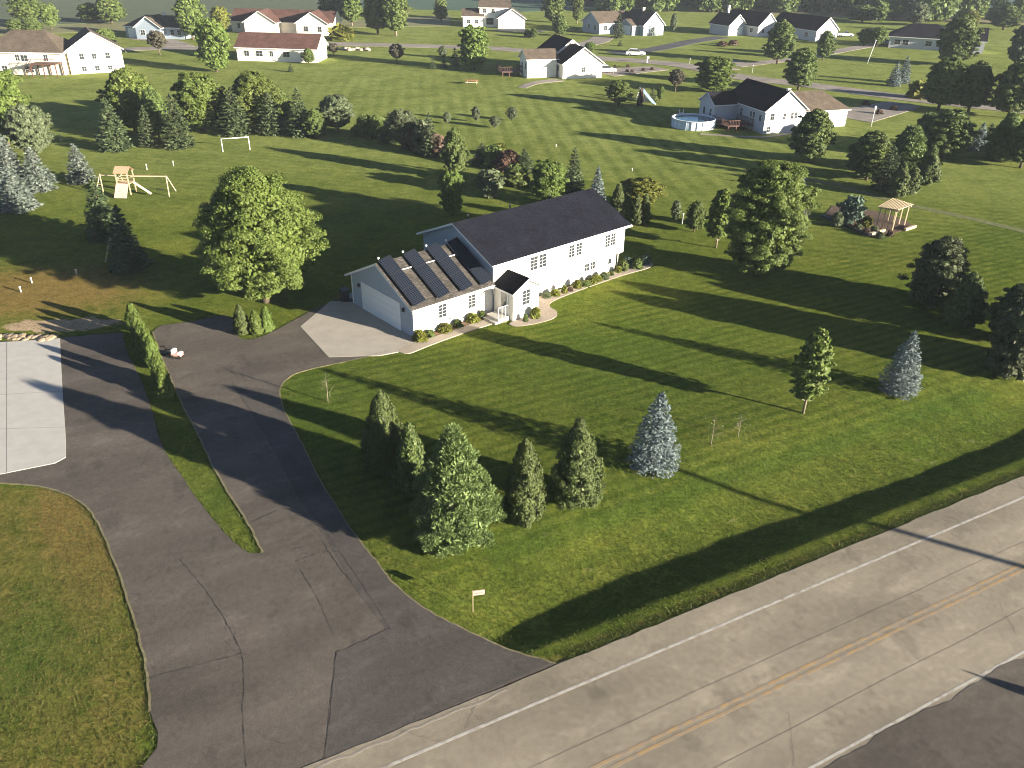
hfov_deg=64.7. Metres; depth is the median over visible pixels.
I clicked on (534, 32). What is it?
deciduous tree
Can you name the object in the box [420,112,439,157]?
spruce tree
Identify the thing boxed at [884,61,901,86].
blue spruce
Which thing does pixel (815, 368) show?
young tree
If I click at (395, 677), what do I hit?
driveway overlay
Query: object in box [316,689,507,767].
driveway seam
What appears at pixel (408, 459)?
arborvitae
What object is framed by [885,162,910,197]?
arborvitae
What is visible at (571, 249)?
window
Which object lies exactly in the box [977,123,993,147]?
spruce tree
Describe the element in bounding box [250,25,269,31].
garage door
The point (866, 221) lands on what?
bush
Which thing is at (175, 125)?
spruce tree
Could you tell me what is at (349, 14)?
willow tree
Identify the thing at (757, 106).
house
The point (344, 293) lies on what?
wheelie bin
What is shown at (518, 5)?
crop field
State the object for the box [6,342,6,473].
pad joint
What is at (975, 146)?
blue spruce
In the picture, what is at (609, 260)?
window
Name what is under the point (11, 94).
shade tree
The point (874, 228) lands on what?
bush
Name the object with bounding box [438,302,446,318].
window
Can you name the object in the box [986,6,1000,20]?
deciduous tree
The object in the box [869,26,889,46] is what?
deciduous tree
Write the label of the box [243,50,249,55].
window
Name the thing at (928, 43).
window
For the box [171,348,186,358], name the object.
toy wagon
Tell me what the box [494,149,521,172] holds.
bush
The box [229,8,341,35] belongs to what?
house
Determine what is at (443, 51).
deciduous tree
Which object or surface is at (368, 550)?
driveway edge
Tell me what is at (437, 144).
bush
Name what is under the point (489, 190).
bush
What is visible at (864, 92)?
village road
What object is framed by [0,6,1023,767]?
ground
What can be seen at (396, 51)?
ornamental tree
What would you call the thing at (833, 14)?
stubble field
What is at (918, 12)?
deciduous tree
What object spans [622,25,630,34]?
garage door
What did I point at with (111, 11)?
deciduous tree
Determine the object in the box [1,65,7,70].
window
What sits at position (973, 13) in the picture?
deciduous tree
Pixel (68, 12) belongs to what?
crop field
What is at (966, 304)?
arborvitae
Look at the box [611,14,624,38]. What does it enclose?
spruce tree
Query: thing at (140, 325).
cedar shrub
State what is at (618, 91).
deciduous tree
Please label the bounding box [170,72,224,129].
shade tree
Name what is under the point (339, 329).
driveway apron
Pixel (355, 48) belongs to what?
rock pile
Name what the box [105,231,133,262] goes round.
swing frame
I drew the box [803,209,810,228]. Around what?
deciduous tree
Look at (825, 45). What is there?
deciduous tree
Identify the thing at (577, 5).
willow tree
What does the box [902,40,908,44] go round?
window
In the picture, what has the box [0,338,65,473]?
concrete pad
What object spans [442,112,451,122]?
deciduous tree
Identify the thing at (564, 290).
bush
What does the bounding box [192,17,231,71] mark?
shade tree
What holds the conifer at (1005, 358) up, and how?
on the ground at (688, 290)
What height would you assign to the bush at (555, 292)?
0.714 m
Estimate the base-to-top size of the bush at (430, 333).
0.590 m
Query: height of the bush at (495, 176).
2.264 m
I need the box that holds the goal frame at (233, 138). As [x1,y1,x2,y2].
[220,137,249,151]
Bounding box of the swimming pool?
[671,109,715,130]
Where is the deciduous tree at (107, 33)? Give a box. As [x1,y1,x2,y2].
[95,28,117,41]
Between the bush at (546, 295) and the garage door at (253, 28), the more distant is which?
the garage door at (253, 28)
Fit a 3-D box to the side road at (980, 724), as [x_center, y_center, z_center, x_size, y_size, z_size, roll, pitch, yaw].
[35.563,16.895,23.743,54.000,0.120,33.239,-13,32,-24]
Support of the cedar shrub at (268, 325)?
on the ground at (688, 290)
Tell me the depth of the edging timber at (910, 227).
81.54 m
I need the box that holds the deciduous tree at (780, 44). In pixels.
[761,19,797,63]
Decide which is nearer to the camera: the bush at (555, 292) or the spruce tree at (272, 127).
the bush at (555, 292)
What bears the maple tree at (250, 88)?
on the ground at (688, 290)
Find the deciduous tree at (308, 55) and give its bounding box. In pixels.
[301,48,314,63]
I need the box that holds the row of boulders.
[0,333,58,341]
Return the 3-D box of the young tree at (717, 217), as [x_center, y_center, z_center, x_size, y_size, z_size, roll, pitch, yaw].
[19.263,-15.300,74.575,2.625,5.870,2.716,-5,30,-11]
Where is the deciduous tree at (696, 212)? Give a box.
[685,200,707,231]
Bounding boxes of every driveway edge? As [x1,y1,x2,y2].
[0,482,150,711]
[152,332,263,552]
[279,361,555,663]
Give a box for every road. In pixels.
[303,476,1023,767]
[327,42,1023,113]
[825,659,1023,767]
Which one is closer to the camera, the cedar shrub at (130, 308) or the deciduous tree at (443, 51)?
the cedar shrub at (130, 308)
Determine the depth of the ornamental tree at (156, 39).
178.12 m
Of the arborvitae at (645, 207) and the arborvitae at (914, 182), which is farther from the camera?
the arborvitae at (914, 182)
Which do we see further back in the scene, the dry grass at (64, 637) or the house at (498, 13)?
the house at (498, 13)
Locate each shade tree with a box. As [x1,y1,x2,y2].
[0,69,32,143]
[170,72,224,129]
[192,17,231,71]
[437,167,463,215]
[457,24,490,69]
[528,157,569,200]
[694,55,737,90]
[723,158,822,276]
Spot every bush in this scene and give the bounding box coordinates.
[327,22,356,41]
[350,114,370,137]
[367,114,385,138]
[398,127,414,151]
[410,119,434,154]
[412,329,428,342]
[425,133,443,157]
[426,329,434,337]
[436,322,453,333]
[452,319,463,328]
[466,312,479,323]
[473,168,505,188]
[479,310,485,318]
[480,144,503,168]
[481,180,497,198]
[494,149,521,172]
[495,142,506,150]
[503,163,530,187]
[522,314,528,321]
[524,29,530,36]
[530,307,540,318]
[542,292,551,298]
[550,289,560,296]
[561,285,567,293]
[573,279,581,288]
[581,280,590,287]
[589,276,596,284]
[594,274,602,281]
[599,272,609,279]
[615,266,621,272]
[617,259,628,270]
[624,256,632,266]
[631,258,643,269]
[632,254,641,264]
[636,87,643,105]
[641,253,650,264]
[716,41,727,46]
[728,40,737,45]
[830,210,843,227]
[836,194,867,224]
[854,223,862,229]
[860,215,873,226]
[862,100,870,104]
[863,227,870,233]
[870,225,878,231]
[875,109,883,114]
[875,232,884,239]
[886,230,894,236]
[889,105,897,109]
[905,79,925,99]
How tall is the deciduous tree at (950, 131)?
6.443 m
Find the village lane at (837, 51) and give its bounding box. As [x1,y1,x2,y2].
[732,44,878,66]
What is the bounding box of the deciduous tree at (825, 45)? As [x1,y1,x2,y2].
[816,30,837,59]
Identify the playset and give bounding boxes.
[97,166,175,197]
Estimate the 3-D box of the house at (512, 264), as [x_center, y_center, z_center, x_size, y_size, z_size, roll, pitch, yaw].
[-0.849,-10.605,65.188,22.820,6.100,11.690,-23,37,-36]
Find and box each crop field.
[0,0,344,26]
[360,0,1014,11]
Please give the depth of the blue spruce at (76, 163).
90.49 m
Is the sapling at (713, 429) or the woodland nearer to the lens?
the sapling at (713, 429)
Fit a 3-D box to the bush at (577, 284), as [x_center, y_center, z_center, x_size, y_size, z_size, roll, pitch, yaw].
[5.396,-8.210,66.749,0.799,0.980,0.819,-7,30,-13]
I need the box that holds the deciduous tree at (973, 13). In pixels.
[960,9,981,24]
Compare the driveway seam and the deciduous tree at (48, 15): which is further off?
the deciduous tree at (48, 15)
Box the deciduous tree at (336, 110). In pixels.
[315,94,355,131]
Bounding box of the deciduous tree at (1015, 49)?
[1007,25,1023,61]
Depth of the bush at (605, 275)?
68.44 m
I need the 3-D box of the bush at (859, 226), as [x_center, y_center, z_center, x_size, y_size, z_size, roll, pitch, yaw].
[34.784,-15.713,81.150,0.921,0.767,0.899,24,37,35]
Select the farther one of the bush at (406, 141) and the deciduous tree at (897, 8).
the deciduous tree at (897, 8)
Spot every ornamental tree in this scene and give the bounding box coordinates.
[146,30,167,54]
[327,43,339,52]
[388,44,404,63]
[668,69,686,91]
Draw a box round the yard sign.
[473,589,484,595]
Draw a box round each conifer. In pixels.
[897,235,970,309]
[983,296,1023,381]
[984,282,1023,333]
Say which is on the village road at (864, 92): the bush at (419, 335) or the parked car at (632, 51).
the parked car at (632, 51)
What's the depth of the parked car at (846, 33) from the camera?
235.05 m
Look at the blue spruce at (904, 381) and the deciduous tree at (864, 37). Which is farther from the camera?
the deciduous tree at (864, 37)
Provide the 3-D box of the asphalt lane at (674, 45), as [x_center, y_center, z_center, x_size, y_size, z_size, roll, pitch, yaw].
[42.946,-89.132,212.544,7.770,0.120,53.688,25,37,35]
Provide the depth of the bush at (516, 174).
92.47 m
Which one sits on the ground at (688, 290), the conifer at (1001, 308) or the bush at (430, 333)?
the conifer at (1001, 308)
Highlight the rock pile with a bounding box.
[340,47,370,50]
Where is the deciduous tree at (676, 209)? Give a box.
[670,200,681,220]
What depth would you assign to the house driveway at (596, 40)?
217.89 m
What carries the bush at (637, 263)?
on the stone bed at (547, 312)
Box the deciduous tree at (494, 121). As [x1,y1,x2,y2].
[489,116,501,126]
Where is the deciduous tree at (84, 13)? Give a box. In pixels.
[76,2,98,22]
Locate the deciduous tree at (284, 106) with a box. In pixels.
[276,88,293,124]
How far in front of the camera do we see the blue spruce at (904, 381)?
51.50 m
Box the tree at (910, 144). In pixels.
[891,125,927,170]
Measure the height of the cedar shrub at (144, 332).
2.470 m
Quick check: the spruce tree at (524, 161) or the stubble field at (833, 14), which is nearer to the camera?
the spruce tree at (524, 161)
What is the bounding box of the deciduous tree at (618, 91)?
[604,80,633,105]
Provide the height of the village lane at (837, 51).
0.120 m
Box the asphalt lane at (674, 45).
[606,36,728,53]
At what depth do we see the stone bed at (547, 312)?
63.72 m
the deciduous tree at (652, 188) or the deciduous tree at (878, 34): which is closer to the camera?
the deciduous tree at (652, 188)
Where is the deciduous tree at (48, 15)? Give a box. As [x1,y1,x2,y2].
[36,2,60,29]
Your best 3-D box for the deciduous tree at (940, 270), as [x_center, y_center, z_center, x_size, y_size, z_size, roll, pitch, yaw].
[33.831,-8.831,63.523,4.972,5.888,4.880,-3,30,-7]
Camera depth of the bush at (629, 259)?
71.01 m
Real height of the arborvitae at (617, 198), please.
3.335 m
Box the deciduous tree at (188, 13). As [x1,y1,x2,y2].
[171,0,207,39]
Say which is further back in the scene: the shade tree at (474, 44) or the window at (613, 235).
the shade tree at (474, 44)
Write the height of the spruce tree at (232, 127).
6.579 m
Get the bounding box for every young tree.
[705,188,731,247]
[789,327,837,413]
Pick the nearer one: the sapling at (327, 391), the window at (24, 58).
the sapling at (327, 391)
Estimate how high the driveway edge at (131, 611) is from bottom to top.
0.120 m
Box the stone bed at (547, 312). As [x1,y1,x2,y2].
[509,262,652,326]
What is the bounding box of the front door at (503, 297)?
[500,291,507,314]
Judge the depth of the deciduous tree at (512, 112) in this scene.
123.78 m
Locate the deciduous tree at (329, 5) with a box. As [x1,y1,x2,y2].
[317,0,341,17]
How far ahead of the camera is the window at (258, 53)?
174.31 m
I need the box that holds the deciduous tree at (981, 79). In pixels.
[955,60,997,111]
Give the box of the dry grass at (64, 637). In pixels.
[0,487,147,767]
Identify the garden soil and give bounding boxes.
[825,206,911,235]
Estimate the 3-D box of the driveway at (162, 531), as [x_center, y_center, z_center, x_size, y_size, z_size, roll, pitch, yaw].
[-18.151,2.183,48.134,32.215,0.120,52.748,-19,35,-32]
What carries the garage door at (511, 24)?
in the house at (498, 13)
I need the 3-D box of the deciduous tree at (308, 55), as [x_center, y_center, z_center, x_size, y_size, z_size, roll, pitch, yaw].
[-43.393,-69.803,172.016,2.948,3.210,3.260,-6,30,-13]
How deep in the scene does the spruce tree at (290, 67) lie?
162.35 m
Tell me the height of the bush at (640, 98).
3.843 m
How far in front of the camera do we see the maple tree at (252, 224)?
58.26 m
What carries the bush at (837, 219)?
on the ground at (688, 290)
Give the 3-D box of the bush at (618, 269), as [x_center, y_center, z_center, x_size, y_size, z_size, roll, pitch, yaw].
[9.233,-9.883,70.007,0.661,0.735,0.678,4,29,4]
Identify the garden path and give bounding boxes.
[518,79,562,87]
[700,132,791,137]
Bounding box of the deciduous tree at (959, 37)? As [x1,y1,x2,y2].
[934,14,985,60]
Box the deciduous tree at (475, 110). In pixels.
[470,106,480,119]
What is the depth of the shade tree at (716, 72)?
147.19 m
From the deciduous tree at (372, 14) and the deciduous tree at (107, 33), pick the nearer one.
the deciduous tree at (107, 33)
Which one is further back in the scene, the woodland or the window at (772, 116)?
the woodland
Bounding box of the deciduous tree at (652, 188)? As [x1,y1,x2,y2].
[620,176,667,203]
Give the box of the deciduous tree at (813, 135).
[787,108,837,161]
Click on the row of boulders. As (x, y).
(25, 337)
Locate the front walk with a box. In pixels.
[398,320,506,353]
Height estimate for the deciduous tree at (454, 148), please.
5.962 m
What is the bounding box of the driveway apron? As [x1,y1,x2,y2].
[300,301,415,356]
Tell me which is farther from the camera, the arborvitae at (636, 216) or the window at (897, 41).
the window at (897, 41)
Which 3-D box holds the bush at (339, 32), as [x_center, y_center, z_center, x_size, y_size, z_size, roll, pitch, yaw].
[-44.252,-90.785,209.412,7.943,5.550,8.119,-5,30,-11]
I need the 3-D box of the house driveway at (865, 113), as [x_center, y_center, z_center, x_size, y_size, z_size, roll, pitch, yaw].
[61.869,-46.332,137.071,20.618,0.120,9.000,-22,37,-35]
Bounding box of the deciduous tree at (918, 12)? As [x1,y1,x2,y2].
[906,1,931,22]
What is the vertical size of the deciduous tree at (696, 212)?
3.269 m
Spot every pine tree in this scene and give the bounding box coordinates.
[408,422,506,559]
[912,111,936,131]
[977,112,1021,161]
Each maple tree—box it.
[95,67,153,131]
[190,165,330,303]
[224,70,285,127]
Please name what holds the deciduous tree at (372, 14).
on the ground at (688, 290)
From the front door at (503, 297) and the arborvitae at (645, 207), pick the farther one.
the arborvitae at (645, 207)
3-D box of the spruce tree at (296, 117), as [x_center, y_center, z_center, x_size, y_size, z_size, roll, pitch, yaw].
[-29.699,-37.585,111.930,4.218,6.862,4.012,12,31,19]
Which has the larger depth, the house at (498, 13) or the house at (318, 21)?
the house at (498, 13)
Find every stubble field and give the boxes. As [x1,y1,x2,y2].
[0,15,449,34]
[691,8,1023,24]
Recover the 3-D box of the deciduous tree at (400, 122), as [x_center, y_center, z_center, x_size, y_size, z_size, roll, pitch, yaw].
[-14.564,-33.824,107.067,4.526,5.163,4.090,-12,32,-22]
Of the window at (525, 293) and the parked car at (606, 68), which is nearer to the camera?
the window at (525, 293)
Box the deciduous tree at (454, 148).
[438,127,470,171]
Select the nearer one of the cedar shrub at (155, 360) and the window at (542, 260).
the cedar shrub at (155, 360)
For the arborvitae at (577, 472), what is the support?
on the ground at (688, 290)
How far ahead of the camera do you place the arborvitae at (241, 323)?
57.52 m
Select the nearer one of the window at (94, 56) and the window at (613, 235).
the window at (613, 235)
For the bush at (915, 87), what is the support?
on the ground at (688, 290)
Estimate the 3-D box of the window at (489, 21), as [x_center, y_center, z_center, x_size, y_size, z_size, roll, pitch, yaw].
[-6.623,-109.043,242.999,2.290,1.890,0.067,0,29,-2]
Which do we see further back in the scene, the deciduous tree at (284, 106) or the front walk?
the deciduous tree at (284, 106)
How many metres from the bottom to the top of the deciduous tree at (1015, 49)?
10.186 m
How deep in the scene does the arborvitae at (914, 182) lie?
91.60 m
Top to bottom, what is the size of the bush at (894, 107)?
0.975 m
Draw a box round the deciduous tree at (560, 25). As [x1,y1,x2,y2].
[552,14,568,35]
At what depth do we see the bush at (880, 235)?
78.93 m
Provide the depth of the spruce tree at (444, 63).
170.31 m
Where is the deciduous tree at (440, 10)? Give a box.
[433,0,447,21]
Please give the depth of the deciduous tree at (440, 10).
251.62 m
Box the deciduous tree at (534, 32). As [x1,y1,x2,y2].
[529,28,538,36]
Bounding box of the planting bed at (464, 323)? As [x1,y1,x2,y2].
[427,314,485,338]
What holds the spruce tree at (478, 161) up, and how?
on the ground at (688, 290)
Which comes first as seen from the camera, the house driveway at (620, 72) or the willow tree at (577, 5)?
the house driveway at (620, 72)
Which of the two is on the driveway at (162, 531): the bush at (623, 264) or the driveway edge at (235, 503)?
the driveway edge at (235, 503)
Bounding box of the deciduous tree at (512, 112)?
[505,107,517,119]
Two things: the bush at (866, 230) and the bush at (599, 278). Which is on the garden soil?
the bush at (866, 230)
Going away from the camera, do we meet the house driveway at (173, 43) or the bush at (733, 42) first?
the house driveway at (173, 43)
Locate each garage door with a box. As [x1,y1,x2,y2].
[128,28,136,37]
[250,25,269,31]
[361,282,401,330]
[503,20,519,28]
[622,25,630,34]
[730,27,742,35]
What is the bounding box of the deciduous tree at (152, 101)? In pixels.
[135,86,171,139]
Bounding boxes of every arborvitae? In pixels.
[232,304,248,335]
[359,389,403,476]
[388,421,426,498]
[503,436,546,528]
[548,417,605,509]
[610,183,624,211]
[619,194,632,221]
[628,195,643,224]
[641,193,651,223]
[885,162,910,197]
[906,165,922,194]
[917,145,942,185]
[939,271,989,328]
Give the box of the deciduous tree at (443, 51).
[437,46,447,56]
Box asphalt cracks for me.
[78,337,1022,767]
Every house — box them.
[0,27,124,77]
[122,11,190,38]
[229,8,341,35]
[234,32,328,62]
[344,188,632,336]
[461,0,526,28]
[496,34,604,78]
[581,7,665,35]
[698,78,851,133]
[708,5,777,36]
[775,12,839,40]
[888,23,988,53]
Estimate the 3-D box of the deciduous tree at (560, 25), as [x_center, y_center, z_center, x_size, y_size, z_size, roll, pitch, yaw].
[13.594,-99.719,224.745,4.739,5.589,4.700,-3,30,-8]
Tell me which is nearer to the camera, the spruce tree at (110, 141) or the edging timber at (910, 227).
the edging timber at (910, 227)
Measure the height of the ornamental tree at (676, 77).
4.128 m
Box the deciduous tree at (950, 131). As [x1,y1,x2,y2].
[922,108,983,157]
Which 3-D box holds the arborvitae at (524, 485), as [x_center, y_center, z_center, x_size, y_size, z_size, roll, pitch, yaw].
[0.681,4.697,39.425,2.229,5.085,2.386,-2,30,-6]
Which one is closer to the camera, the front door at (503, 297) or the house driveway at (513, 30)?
the front door at (503, 297)
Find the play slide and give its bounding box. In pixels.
[635,88,655,104]
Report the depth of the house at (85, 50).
154.49 m
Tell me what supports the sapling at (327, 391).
on the ground at (688, 290)
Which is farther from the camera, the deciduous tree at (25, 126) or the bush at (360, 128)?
the bush at (360, 128)
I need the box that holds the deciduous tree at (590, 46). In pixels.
[585,42,596,51]
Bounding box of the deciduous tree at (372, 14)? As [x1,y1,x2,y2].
[358,0,385,33]
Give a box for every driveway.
[0,299,556,767]
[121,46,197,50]
[132,38,192,46]
[494,29,542,31]
[578,36,612,46]
[602,66,668,75]
[731,60,744,69]
[847,101,921,122]
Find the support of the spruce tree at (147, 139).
on the ground at (688, 290)
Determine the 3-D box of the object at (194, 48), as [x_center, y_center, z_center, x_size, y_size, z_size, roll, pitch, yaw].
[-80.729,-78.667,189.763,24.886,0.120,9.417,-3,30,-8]
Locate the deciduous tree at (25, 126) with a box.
[0,103,55,158]
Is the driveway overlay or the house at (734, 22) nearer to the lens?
the driveway overlay
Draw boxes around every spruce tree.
[81,178,118,242]
[93,97,135,152]
[105,204,155,275]
[137,105,161,147]
[155,92,196,150]
[212,87,254,136]
[255,91,285,136]
[283,87,313,138]
[288,64,293,71]
[376,112,398,143]
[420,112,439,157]
[429,57,436,68]
[440,56,446,67]
[449,48,460,65]
[471,142,485,166]
[517,148,533,173]
[563,147,584,193]
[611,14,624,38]
[647,88,657,102]
[650,27,655,35]
[870,145,900,191]
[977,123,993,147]
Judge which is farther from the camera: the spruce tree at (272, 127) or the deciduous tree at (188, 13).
the deciduous tree at (188, 13)
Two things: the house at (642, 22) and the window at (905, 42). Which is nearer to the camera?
the window at (905, 42)
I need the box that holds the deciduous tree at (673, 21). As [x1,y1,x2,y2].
[670,13,677,29]
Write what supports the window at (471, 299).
in the house at (512, 264)
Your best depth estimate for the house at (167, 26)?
204.93 m
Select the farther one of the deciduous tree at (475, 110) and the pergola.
the deciduous tree at (475, 110)
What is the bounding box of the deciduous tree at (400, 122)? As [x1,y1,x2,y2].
[384,109,418,146]
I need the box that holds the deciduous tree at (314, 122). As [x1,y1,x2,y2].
[301,108,327,137]
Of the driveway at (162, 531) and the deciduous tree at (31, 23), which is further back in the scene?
the deciduous tree at (31, 23)
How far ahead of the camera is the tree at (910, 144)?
98.92 m
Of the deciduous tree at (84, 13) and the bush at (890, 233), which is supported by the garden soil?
the bush at (890, 233)
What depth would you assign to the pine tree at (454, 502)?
36.92 m
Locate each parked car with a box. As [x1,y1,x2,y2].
[602,64,616,72]
[626,48,645,55]
[837,31,853,36]
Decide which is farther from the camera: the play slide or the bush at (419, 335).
the play slide
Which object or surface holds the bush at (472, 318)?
on the planting bed at (464, 323)
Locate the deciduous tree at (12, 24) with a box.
[4,18,22,30]
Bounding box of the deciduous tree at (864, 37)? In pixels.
[856,28,872,45]
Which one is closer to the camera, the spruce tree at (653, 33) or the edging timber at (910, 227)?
the edging timber at (910, 227)
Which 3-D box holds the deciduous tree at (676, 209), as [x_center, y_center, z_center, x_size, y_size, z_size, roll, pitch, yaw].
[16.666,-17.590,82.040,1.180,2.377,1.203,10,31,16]
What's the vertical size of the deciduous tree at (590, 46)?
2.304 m
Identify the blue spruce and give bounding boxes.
[0,133,22,173]
[0,138,28,189]
[0,165,43,214]
[19,146,57,193]
[65,143,97,184]
[591,166,607,201]
[624,392,680,479]
[877,330,924,400]
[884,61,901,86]
[897,57,910,83]
[967,123,987,153]
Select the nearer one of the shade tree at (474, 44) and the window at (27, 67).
the window at (27, 67)
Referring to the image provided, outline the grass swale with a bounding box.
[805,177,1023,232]
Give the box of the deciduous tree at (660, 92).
[657,86,664,98]
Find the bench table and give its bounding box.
[465,79,477,84]
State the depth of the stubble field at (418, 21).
234.08 m
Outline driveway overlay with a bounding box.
[233,385,549,758]
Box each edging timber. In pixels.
[821,215,867,235]
[868,229,885,235]
[903,225,916,230]
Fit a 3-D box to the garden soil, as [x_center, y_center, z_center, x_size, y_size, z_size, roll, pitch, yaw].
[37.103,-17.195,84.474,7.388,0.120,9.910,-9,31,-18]
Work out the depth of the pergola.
81.27 m
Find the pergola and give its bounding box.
[876,198,912,229]
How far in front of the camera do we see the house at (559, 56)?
161.18 m
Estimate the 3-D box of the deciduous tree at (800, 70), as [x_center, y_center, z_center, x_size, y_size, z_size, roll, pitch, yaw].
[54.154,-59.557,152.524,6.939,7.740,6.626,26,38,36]
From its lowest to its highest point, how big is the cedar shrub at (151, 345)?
2.476 m
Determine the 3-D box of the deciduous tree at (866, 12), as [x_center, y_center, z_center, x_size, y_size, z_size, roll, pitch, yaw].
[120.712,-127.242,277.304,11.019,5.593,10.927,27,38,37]
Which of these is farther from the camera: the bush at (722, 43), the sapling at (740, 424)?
the bush at (722, 43)
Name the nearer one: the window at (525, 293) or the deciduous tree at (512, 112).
the window at (525, 293)
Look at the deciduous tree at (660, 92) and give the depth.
140.60 m
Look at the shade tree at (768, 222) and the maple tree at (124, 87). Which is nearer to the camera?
the shade tree at (768, 222)
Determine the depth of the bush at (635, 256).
71.46 m
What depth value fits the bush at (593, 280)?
67.47 m
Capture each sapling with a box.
[319,376,334,401]
[700,412,725,444]
[723,411,756,436]
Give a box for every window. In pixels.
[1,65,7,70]
[14,54,20,60]
[20,55,28,61]
[24,66,34,72]
[79,54,84,59]
[91,53,96,58]
[105,52,110,58]
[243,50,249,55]
[255,50,262,56]
[283,51,289,56]
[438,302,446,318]
[467,293,475,308]
[486,18,493,24]
[522,288,530,305]
[529,255,537,271]
[538,253,546,268]
[568,244,574,258]
[575,242,582,255]
[584,263,589,271]
[590,261,595,269]
[604,234,610,247]
[607,257,611,264]
[610,232,615,245]
[770,113,774,119]
[894,39,900,44]
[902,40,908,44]
[925,41,932,46]
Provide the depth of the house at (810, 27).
226.94 m
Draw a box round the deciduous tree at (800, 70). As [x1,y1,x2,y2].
[782,47,818,89]
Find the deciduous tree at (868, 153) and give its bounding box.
[845,130,892,179]
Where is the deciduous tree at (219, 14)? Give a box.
[209,6,231,28]
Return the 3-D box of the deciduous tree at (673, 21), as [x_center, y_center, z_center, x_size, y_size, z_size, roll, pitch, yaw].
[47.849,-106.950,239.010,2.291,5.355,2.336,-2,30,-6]
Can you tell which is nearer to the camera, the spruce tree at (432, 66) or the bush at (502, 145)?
the bush at (502, 145)
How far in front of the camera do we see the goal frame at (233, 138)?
104.62 m
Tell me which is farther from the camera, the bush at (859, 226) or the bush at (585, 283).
the bush at (859, 226)
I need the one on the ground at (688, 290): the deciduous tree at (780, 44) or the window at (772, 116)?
the deciduous tree at (780, 44)
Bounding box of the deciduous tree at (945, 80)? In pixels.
[919,57,969,109]
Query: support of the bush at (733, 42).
on the ground at (688, 290)
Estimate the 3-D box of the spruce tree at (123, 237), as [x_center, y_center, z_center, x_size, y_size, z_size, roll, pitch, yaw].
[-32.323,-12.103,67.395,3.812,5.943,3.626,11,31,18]
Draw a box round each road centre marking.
[589,562,1023,767]
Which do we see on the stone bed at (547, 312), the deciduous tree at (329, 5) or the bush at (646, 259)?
the bush at (646, 259)
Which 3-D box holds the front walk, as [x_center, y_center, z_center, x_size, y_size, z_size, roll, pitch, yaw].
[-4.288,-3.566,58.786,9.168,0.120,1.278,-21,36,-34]
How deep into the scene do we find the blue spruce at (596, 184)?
85.56 m
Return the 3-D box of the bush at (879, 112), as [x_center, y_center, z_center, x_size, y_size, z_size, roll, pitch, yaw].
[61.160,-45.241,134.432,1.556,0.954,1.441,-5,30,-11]
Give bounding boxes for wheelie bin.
[339,287,349,301]
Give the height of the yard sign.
1.350 m
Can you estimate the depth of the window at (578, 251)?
66.10 m
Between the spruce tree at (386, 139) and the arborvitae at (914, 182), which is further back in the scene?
the spruce tree at (386, 139)
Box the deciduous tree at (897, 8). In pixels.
[887,0,906,19]
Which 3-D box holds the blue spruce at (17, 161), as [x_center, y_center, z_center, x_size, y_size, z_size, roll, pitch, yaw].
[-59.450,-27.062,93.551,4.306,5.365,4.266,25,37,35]
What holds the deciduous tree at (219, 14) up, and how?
on the ground at (688, 290)
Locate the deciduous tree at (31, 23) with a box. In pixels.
[20,17,43,29]
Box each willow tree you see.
[2,0,41,19]
[337,0,361,25]
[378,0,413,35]
[540,0,564,25]
[570,0,583,23]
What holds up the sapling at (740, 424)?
on the ground at (688, 290)
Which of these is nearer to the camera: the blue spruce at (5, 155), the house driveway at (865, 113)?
the blue spruce at (5, 155)
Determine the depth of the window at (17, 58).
153.25 m
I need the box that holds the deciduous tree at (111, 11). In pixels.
[88,0,127,23]
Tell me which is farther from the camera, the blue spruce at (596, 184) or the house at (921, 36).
the house at (921, 36)
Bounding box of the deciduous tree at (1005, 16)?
[987,4,1023,29]
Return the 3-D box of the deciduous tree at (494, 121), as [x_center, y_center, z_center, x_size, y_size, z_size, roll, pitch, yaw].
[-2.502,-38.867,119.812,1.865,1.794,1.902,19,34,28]
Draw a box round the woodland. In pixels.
[566,0,1023,21]
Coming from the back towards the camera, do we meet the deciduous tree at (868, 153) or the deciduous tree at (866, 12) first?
the deciduous tree at (866, 12)
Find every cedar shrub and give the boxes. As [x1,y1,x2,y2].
[124,303,138,329]
[129,311,146,341]
[133,319,148,350]
[139,328,160,359]
[144,335,163,368]
[149,351,164,385]
[155,363,175,399]
[248,309,263,335]
[260,306,275,332]
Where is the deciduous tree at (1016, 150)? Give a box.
[1005,119,1023,167]
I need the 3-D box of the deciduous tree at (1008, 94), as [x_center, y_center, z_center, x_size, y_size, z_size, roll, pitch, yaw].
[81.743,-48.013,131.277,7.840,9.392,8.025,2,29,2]
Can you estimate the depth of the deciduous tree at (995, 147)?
105.94 m
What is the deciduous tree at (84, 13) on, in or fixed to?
on the ground at (688, 290)
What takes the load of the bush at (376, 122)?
on the ground at (688, 290)
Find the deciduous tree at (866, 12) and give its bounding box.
[843,4,879,21]
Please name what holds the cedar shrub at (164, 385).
on the ground at (688, 290)
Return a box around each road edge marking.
[380,496,1023,767]
[808,650,1023,767]
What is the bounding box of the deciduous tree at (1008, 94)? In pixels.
[986,58,1023,114]
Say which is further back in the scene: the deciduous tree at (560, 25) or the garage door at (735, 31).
the garage door at (735, 31)

